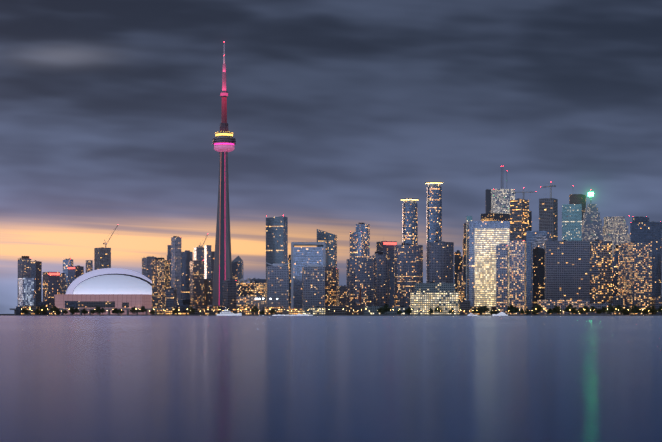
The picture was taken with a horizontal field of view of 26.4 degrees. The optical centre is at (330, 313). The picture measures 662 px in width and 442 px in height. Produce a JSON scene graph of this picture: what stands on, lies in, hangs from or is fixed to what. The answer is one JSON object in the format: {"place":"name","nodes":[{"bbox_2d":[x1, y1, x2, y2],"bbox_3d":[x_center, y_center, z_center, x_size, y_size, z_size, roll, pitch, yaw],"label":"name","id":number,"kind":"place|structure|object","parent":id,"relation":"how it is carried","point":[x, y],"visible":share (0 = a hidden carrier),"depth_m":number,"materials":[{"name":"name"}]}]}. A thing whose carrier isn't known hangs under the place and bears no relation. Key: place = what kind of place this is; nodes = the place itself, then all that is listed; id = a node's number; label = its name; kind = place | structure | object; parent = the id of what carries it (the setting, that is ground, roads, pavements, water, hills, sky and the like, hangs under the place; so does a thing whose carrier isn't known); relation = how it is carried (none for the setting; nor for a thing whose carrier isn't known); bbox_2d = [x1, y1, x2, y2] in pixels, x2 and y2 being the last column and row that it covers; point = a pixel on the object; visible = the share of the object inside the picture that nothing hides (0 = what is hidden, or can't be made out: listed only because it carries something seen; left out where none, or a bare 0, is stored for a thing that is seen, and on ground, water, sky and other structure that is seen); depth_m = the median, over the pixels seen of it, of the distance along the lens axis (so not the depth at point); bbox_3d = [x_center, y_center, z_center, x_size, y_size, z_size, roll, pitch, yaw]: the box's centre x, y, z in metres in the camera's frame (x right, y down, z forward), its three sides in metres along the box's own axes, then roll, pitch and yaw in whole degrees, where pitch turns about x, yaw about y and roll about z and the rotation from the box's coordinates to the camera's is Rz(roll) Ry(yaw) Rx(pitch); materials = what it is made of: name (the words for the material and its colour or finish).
{"place":"outdoors","nodes":[
{"label":"outdoors","id":0,"kind":"place"},
{"bbox_2d":[18,256,30,305],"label":"tower","id":1,"kind":"structure","parent":0,"point":[24,266],"depth_m":3113.10,"materials":[{"name":"grey"}]},
{"bbox_2d":[19,277,33,305],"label":"tower","id":2,"kind":"structure","parent":0,"point":[26,290],"depth_m":2460.22,"materials":[{"name":"grey glass"}]},
{"bbox_2d":[31,260,41,305],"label":"tower","id":3,"kind":"structure","parent":0,"point":[36,270],"depth_m":3011.66,"materials":[{"name":"grey glass"}]},
{"bbox_2d":[43,272,59,307],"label":"tower","id":4,"kind":"structure","parent":0,"point":[51,284],"depth_m":3060.76,"materials":[{"name":"grey glass"}]},
{"bbox_2d":[60,273,67,293],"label":"tower","id":5,"kind":"structure","parent":0,"point":[63,286],"depth_m":3159.26,"materials":[{"name":"grey glass"}]},
{"bbox_2d":[63,258,72,281],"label":"tower","id":6,"kind":"structure","parent":0,"point":[67,262],"depth_m":3309.13,"materials":[{"name":"blue glass"}]},
{"bbox_2d":[68,265,83,286],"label":"tower","id":7,"kind":"structure","parent":0,"point":[75,272],"depth_m":3131.63,"materials":[{"name":"grey glass"}]},
{"bbox_2d":[86,260,92,272],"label":"tower","id":8,"kind":"structure","parent":0,"point":[89,265],"depth_m":3359.76,"materials":[{"name":"grey"}]},
{"bbox_2d":[142,256,156,280],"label":"tower","id":9,"kind":"structure","parent":0,"point":[147,267],"depth_m":3157.49,"materials":[{"name":"grey"}]},
{"bbox_2d":[152,258,169,314],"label":"tower","id":10,"kind":"structure","parent":0,"point":[160,275],"depth_m":2605.20,"materials":[{"name":"brown"}]},
{"bbox_2d":[167,245,170,288],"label":"tower","id":11,"kind":"structure","parent":0,"point":[169,253],"depth_m":3065.01,"materials":[{"name":"blue glass"}]},
{"bbox_2d":[165,288,176,308],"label":"tower","id":12,"kind":"structure","parent":0,"point":[170,296],"depth_m":2424.24,"materials":[{"name":"grey"}]},
{"bbox_2d":[171,236,180,299],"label":"tower","id":13,"kind":"structure","parent":0,"point":[175,262],"depth_m":3056.93,"materials":[{"name":"grey"}]},
{"bbox_2d":[175,296,189,305],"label":"building","id":14,"kind":"structure","parent":0,"point":[181,302],"depth_m":2387.11,"materials":[{"name":"grey glass"}]},
{"bbox_2d":[181,250,192,299],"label":"tower","id":15,"kind":"structure","parent":0,"point":[186,257],"depth_m":3154.79,"materials":[{"name":"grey glass"}]},
{"bbox_2d":[190,260,203,307],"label":"tower","id":16,"kind":"structure","parent":0,"point":[196,283],"depth_m":2604.56,"materials":[{"name":"brown"}]},
{"bbox_2d":[204,279,212,305],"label":"tower","id":17,"kind":"structure","parent":0,"point":[208,291],"depth_m":2624.86,"materials":[{"name":"brown"}]},
{"bbox_2d":[211,251,214,278],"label":"tower","id":18,"kind":"structure","parent":0,"point":[212,259],"depth_m":3354.00,"materials":[{"name":"grey glass"}]},
{"bbox_2d":[223,278,236,311],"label":"tower","id":19,"kind":"structure","parent":0,"point":[229,291],"depth_m":2504.49,"materials":[{"name":"grey glass"}]},
{"bbox_2d":[232,262,239,282],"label":"tower","id":20,"kind":"structure","parent":0,"point":[236,271],"depth_m":3303.54,"materials":[{"name":"grey glass"}]},
{"bbox_2d":[232,255,242,278],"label":"tower","id":21,"kind":"structure","parent":0,"point":[238,259],"depth_m":3354.41,"materials":[{"name":"grey glass"}]},
{"bbox_2d":[250,278,266,282],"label":"building","id":22,"kind":"structure","parent":0,"point":[258,280],"depth_m":2781.91,"materials":[{"name":"grey glass"}]},
{"bbox_2d":[254,283,265,296],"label":"building","id":23,"kind":"structure","parent":0,"point":[259,289],"depth_m":2701.81,"materials":[{"name":"brown"}]},
{"bbox_2d":[266,215,287,278],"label":"tower","id":24,"kind":"structure","parent":0,"point":[276,240],"depth_m":3002.79,"materials":[{"name":"blue glass"}]},
{"bbox_2d":[288,255,290,308],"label":"tower","id":25,"kind":"structure","parent":0,"point":[289,261],"depth_m":3151.21,"materials":[{"name":"glass"}]},
{"bbox_2d":[291,242,325,308],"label":"tower","id":26,"kind":"structure","parent":0,"point":[307,255],"depth_m":2902.12,"materials":[{"name":"blue glass"}]},
{"bbox_2d":[302,263,324,309],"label":"tower","id":27,"kind":"structure","parent":0,"point":[313,285],"depth_m":2400.34,"materials":[{"name":"blue glass"}]},
{"bbox_2d":[317,229,336,268],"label":"tower","id":28,"kind":"structure","parent":0,"point":[330,239],"depth_m":3299.53,"materials":[{"name":"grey glass"}]},
{"bbox_2d":[0,316,661,441],"bbox_3d":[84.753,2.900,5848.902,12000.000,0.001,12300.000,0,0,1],"label":"lake water","id":29,"kind":"structure","parent":0,"point":[330,378],"depth_m":62.71,"materials":[{"name":"liquid"}]},
{"bbox_2d":[217,310,241,315],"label":"motor yacht","id":30,"kind":"object","parent":29,"relation":"on","point":[225,313],"visible":0.92,"depth_m":2159.16,"materials":[{"name":"white"}]},
{"bbox_2d":[0,314,661,315],"bbox_3d":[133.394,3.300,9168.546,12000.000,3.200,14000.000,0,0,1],"label":"city ground","id":31,"kind":"structure","parent":0,"point":[323,315],"depth_m":2169.45,"materials":[{"name":"black"}]},
{"bbox_2d":[21,302,39,314],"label":"low-rise building","id":32,"kind":"structure","parent":31,"relation":"on","point":[31,308],"depth_m":2266.85,"materials":[{"name":"grey"}]},
{"bbox_2d":[40,305,47,313],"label":"tree","id":33,"kind":"object","parent":31,"relation":"on","point":[43,310],"visible":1,"depth_m":2194.56,"materials":[{"name":"green plant"}]},
{"bbox_2d":[37,301,51,314],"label":"low-rise building","id":34,"kind":"structure","parent":31,"relation":"on","point":[48,304],"depth_m":2306.69,"materials":[{"name":"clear glass"}]},
{"bbox_2d":[10,308,164,314],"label":"elevated expressway","id":35,"kind":"structure","parent":31,"relation":"on","point":[108,309],"depth_m":2557.49,"materials":[{"name":"grey"}]},
{"bbox_2d":[94,247,110,269],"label":"tower under construction","id":36,"kind":"structure","parent":31,"relation":"on","point":[102,257],"depth_m":3462.02,"materials":[{"name":"grey concrete"}]},
{"bbox_2d":[54,268,151,314],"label":"domed stadium","id":37,"kind":"object","parent":31,"relation":"on","point":[113,288],"visible":0.81,"depth_m":2821.49,"materials":[{"name":"metal"}]},
{"bbox_2d":[165,307,176,314],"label":"low-rise building","id":38,"kind":"structure","parent":31,"relation":"on","point":[169,311],"depth_m":2253.55,"materials":[{"name":"grey"}]},
{"bbox_2d":[177,304,189,314],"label":"low-rise building","id":39,"kind":"structure","parent":31,"relation":"on","point":[182,309],"depth_m":2263.24,"materials":[{"name":"brown glass"}]},
{"bbox_2d":[190,307,202,314],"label":"low-rise building","id":40,"kind":"structure","parent":31,"relation":"on","point":[197,309],"depth_m":2242.91,"materials":[{"name":"brown"}]},
{"bbox_2d":[194,247,203,259],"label":"tower","id":41,"kind":"structure","parent":31,"relation":"on","point":[198,253],"depth_m":3255.66,"materials":[{"name":"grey glass"}]},
{"bbox_2d":[204,245,210,278],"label":"skyscraper","id":42,"kind":"structure","parent":31,"relation":"on","point":[207,261],"depth_m":3265.06,"materials":[{"name":"grey"}]},
{"bbox_2d":[201,305,217,314],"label":"low-rise building","id":43,"kind":"structure","parent":31,"relation":"on","point":[212,310],"depth_m":2332.70,"materials":[{"name":"brown"}]},
{"bbox_2d":[213,152,231,304],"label":"tower shaft","id":44,"kind":"object","parent":31,"relation":"on","point":[222,270],"visible":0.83,"depth_m":2824.49,"materials":[{"name":"grey concrete"}]},
{"bbox_2d":[212,131,235,151],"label":"observation deck","id":45,"kind":"structure","parent":44,"relation":"on","point":[223,141],"depth_m":2816.67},
{"bbox_2d":[220,41,227,130],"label":"tower antenna","id":46,"kind":"object","parent":45,"relation":"on","point":[224,123],"visible":1,"depth_m":2829.01,"materials":[{"name":"red metal"}]},
{"bbox_2d":[218,306,229,313],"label":"building","id":47,"kind":"structure","parent":31,"relation":"on","point":[222,308],"depth_m":2359.73,"materials":[{"name":"grey concrete"}]},
{"bbox_2d":[237,300,254,314],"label":"low-rise building","id":48,"kind":"structure","parent":31,"relation":"on","point":[245,309],"depth_m":2301.83,"materials":[{"name":"grey"}]},
{"bbox_2d":[236,295,266,314],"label":"building","id":49,"kind":"structure","parent":31,"relation":"on","point":[261,303],"depth_m":2481.80,"materials":[{"name":"grey"}]},
{"bbox_2d":[237,282,266,296],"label":"building","id":50,"kind":"structure","parent":31,"relation":"on","point":[244,289],"depth_m":2722.25,"materials":[{"name":"brown glass"}]},
{"bbox_2d":[263,307,282,314],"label":"building","id":51,"kind":"structure","parent":31,"relation":"on","point":[279,311],"depth_m":2398.65,"materials":[{"name":"brown"}]},
{"bbox_2d":[266,263,289,314],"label":"tower","id":52,"kind":"structure","parent":31,"relation":"on","point":[278,281],"depth_m":2401.55,"materials":[{"name":"blue"}]},
{"bbox_2d":[289,308,301,314],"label":"low-rise building","id":53,"kind":"structure","parent":31,"relation":"on","point":[293,312],"depth_m":2240.60,"materials":[{"name":"grey"}]},
{"bbox_2d":[305,306,324,314],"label":"low-rise building","id":54,"kind":"structure","parent":31,"relation":"on","point":[317,310],"depth_m":2250.14,"materials":[{"name":"grey"}]},
{"bbox_2d":[325,305,345,314],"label":"building","id":55,"kind":"structure","parent":31,"relation":"on","point":[330,309],"depth_m":2259.65,"materials":[{"name":"grey"}]},
{"bbox_2d":[346,302,363,314],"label":"building","id":56,"kind":"structure","parent":31,"relation":"on","point":[358,308],"depth_m":2299.20,"materials":[{"name":"grey"}]},
{"bbox_2d":[364,305,384,314],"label":"building","id":57,"kind":"structure","parent":31,"relation":"on","point":[370,310],"depth_m":2248.81,"materials":[{"name":"grey"}]},
{"bbox_2d":[385,306,407,314],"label":"building","id":58,"kind":"structure","parent":31,"relation":"on","point":[395,310],"depth_m":2238.26,"materials":[{"name":"grey"}]},
{"bbox_2d":[410,291,458,314],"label":"terminal building","id":59,"kind":"structure","parent":31,"relation":"on","point":[420,302],"depth_m":2297.32,"materials":[{"name":"grey"}]},
{"bbox_2d":[459,300,469,314],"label":"building","id":60,"kind":"structure","parent":31,"relation":"on","point":[464,305],"depth_m":2296.58,"materials":[{"name":"grey"}]},
{"bbox_2d":[470,306,484,314],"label":"building","id":61,"kind":"structure","parent":31,"relation":"on","point":[473,307],"depth_m":2360.92,"materials":[{"name":"grey"}]},
{"bbox_2d":[485,189,490,212],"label":"tower","id":62,"kind":"structure","parent":31,"relation":"on","point":[487,200],"depth_m":3653.97,"materials":[{"name":"grey glass"}]},
{"bbox_2d":[467,221,509,305],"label":"tower","id":63,"kind":"structure","parent":31,"relation":"on","point":[472,226],"depth_m":2516.09,"materials":[{"name":"blue glass"}]},
{"bbox_2d":[475,229,508,314],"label":"skyscraper","id":64,"kind":"structure","parent":31,"relation":"on","point":[487,241],"depth_m":2510.73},
{"bbox_2d":[491,166,514,213],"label":"skyscraper","id":65,"kind":"structure","parent":31,"relation":"on","point":[501,198],"depth_m":3643.55,"materials":[{"name":"grey"}]},
{"bbox_2d":[507,305,516,313],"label":"tree","id":66,"kind":"object","parent":31,"relation":"on","point":[511,309],"visible":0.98,"depth_m":2212.35,"materials":[{"name":"green plant"}]},
{"bbox_2d":[510,198,528,240],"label":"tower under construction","id":67,"kind":"structure","parent":31,"relation":"on","point":[519,217],"depth_m":2997.71,"materials":[{"name":"grey"}]},
{"bbox_2d":[532,304,542,312],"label":"tree","id":68,"kind":"object","parent":31,"relation":"on","point":[536,308],"visible":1,"depth_m":2192.82,"materials":[{"name":"green plant"}]},
{"bbox_2d":[539,198,557,240],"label":"tower under construction","id":69,"kind":"structure","parent":31,"relation":"on","point":[548,214],"depth_m":2995.93,"materials":[{"name":"grey"}]},
{"bbox_2d":[551,305,559,313],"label":"tree","id":70,"kind":"object","parent":31,"relation":"on","point":[555,310],"visible":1,"depth_m":2183.83,"materials":[{"name":"green plant"}]},
{"bbox_2d":[537,298,589,314],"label":"building","id":71,"kind":"structure","parent":31,"relation":"on","point":[547,304],"depth_m":2274.32,"materials":[{"name":"grey"}]},
{"bbox_2d":[545,240,589,299],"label":"hotel slab","id":72,"kind":"structure","parent":31,"relation":"on","point":[567,270],"depth_m":2413.94,"materials":[{"name":"grey"}]},
{"bbox_2d":[563,304,573,314],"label":"tree","id":73,"kind":"object","parent":31,"relation":"on","point":[570,307],"visible":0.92,"depth_m":2201.91,"materials":[{"name":"green plant"}]},
{"bbox_2d":[590,240,611,303],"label":"skyscraper","id":74,"kind":"structure","parent":31,"relation":"on","point":[600,271],"depth_m":2395.83,"materials":[{"name":"brown"}]},
{"bbox_2d":[590,302,612,314],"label":"building","id":75,"kind":"structure","parent":31,"relation":"on","point":[598,305],"depth_m":2283.42,"materials":[{"name":"grey"}]},
{"bbox_2d":[605,304,614,314],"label":"tree","id":76,"kind":"object","parent":31,"relation":"on","point":[610,308],"visible":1,"depth_m":2179.95,"materials":[{"name":"green plant"}]},
{"bbox_2d":[611,295,623,314],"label":"building","id":77,"kind":"structure","parent":31,"relation":"on","point":[616,300],"depth_m":2292.94,"materials":[{"name":"grey"}]},
{"bbox_2d":[614,304,623,314],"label":"tree","id":78,"kind":"object","parent":31,"relation":"on","point":[618,307],"visible":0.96,"depth_m":2196.79,"materials":[{"name":"green plant"}]},
{"bbox_2d":[629,305,639,313],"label":"tree","id":79,"kind":"object","parent":31,"relation":"on","point":[634,309],"visible":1,"depth_m":2177.08,"materials":[{"name":"green plant"}]},
{"bbox_2d":[618,242,651,314],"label":"tower","id":80,"kind":"structure","parent":31,"relation":"on","point":[634,273],"depth_m":2345.99,"materials":[{"name":"brown"}]},
{"bbox_2d":[630,221,661,296],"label":"tower","id":81,"kind":"structure","parent":31,"relation":"on","point":[646,232],"depth_m":2588.11,"materials":[{"name":"blue glass"}]},
{"bbox_2d":[632,216,648,221],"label":"tower","id":82,"kind":"structure","parent":81,"relation":"attached to","point":[640,219],"depth_m":2623.08,"materials":[{"name":"blue glass"}]},
{"bbox_2d":[652,295,661,314],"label":"building","id":83,"kind":"structure","parent":31,"relation":"on","point":[656,302],"depth_m":2340.95,"materials":[{"name":"grey"}]},
{"bbox_2d":[0,0,661,313],"label":"sky","id":84,"kind":"structure","parent":0,"point":[340,112],"materials":[{"name":"grey"}]},
{"bbox_2d":[324,266,338,305],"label":"tower","id":85,"kind":"structure","parent":0,"point":[331,285],"depth_m":2499.66,"materials":[{"name":"grey"}]},
{"bbox_2d":[339,285,346,305],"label":"building","id":86,"kind":"structure","parent":0,"point":[342,295],"depth_m":2599.48,"materials":[{"name":"grey"}]},
{"bbox_2d":[350,231,363,258],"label":"tower","id":87,"kind":"structure","parent":0,"point":[357,243],"depth_m":3300.13,"materials":[{"name":"blue glass"}]},
{"bbox_2d":[347,256,376,305],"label":"tower","id":88,"kind":"structure","parent":0,"point":[362,272],"depth_m":2451.73,"materials":[{"name":"grey"}]},
{"bbox_2d":[356,223,369,255],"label":"tower","id":89,"kind":"structure","parent":0,"point":[363,227],"depth_m":3520.44,"materials":[{"name":"blue glass"}]},
{"bbox_2d":[372,252,388,305],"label":"tower","id":90,"kind":"structure","parent":0,"point":[382,279],"depth_m":2619.83,"materials":[{"name":"grey"}]},
{"bbox_2d":[376,241,396,306],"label":"tower","id":91,"kind":"structure","parent":0,"point":[386,247],"depth_m":3200.72,"materials":[{"name":"grey glass"}]},
{"bbox_2d":[394,243,422,306],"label":"tower","id":92,"kind":"structure","parent":0,"point":[408,266],"depth_m":2620.65,"materials":[{"name":"grey"}]},
{"bbox_2d":[401,198,418,244],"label":"round tower","id":93,"kind":"structure","parent":0,"point":[409,223],"depth_m":2900.10,"materials":[{"name":"blue glass"}]},
{"bbox_2d":[425,182,442,282],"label":"skyscraper","id":94,"kind":"structure","parent":0,"point":[434,214],"depth_m":2899.45,"materials":[{"name":"blue glass"}]},
{"bbox_2d":[415,282,454,291],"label":"building","id":95,"kind":"structure","parent":0,"point":[435,287],"depth_m":2327.26,"materials":[{"name":"grey"}]},
{"bbox_2d":[427,241,453,282],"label":"tower","id":96,"kind":"structure","parent":0,"point":[440,261],"depth_m":2619.35,"materials":[{"name":"blue glass"}]},
{"bbox_2d":[454,250,462,291],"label":"tower","id":97,"kind":"structure","parent":0,"point":[458,262],"depth_m":2996.58,"materials":[{"name":"grey"}]},
{"bbox_2d":[458,272,464,300],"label":"tower","id":98,"kind":"structure","parent":0,"point":[461,285],"depth_m":2496.43,"materials":[{"name":"grey"}]},
{"bbox_2d":[463,222,465,299],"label":"tower","id":99,"kind":"structure","parent":0,"point":[464,257],"depth_m":2815.92,"materials":[{"name":"blue glass"}]},
{"bbox_2d":[466,216,471,299],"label":"tower","id":100,"kind":"structure","parent":0,"point":[468,218],"depth_m":2751.19,"materials":[{"name":"blue"}]},
{"bbox_2d":[481,213,509,220],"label":"tower","id":101,"kind":"structure","parent":0,"point":[495,217],"depth_m":3297.89,"materials":[{"name":"grey glass"}]},
{"bbox_2d":[496,244,508,314],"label":"tower","id":102,"kind":"structure","parent":0,"point":[502,277],"depth_m":2295.98,"materials":[{"name":"blue glass"}]},
{"bbox_2d":[509,240,525,314],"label":"tower","id":103,"kind":"structure","parent":0,"point":[517,274],"depth_m":2295.79,"materials":[{"name":"grey"}]},
{"bbox_2d":[527,242,531,314],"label":"tower","id":104,"kind":"structure","parent":0,"point":[529,275],"depth_m":2300.51,"materials":[{"name":"glass"}]},
{"bbox_2d":[529,211,531,230],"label":"tower","id":105,"kind":"structure","parent":0,"point":[530,220],"depth_m":3243.15,"materials":[{"name":"grey glass"}]},
{"bbox_2d":[526,230,550,305],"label":"tower","id":106,"kind":"structure","parent":0,"point":[537,238],"depth_m":2750.62,"materials":[{"name":"blue glass"}]},
{"bbox_2d":[533,247,544,314],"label":"tower","id":107,"kind":"structure","parent":0,"point":[538,273],"depth_m":2595.54,"materials":[{"name":"grey glass"}]},
{"bbox_2d":[562,204,581,240],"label":"tower","id":108,"kind":"structure","parent":0,"point":[571,222],"depth_m":3391.38,"materials":[{"name":"teal glass"}]},
{"bbox_2d":[569,194,585,219],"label":"tower","id":109,"kind":"structure","parent":0,"point":[577,198],"depth_m":3697.61,"materials":[{"name":"grey"}]},
{"bbox_2d":[582,204,602,240],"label":"tower","id":110,"kind":"structure","parent":0,"point":[591,226],"depth_m":3492.06,"materials":[{"name":"glass"}]},
{"bbox_2d":[612,245,617,296],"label":"tower","id":111,"kind":"structure","parent":0,"point":[615,275],"depth_m":2694.30,"materials":[{"name":"brown glass"}]},
{"bbox_2d":[602,217,629,256],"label":"tower","id":112,"kind":"structure","parent":0,"point":[615,230],"depth_m":3510.63,"materials":[{"name":"stone"}]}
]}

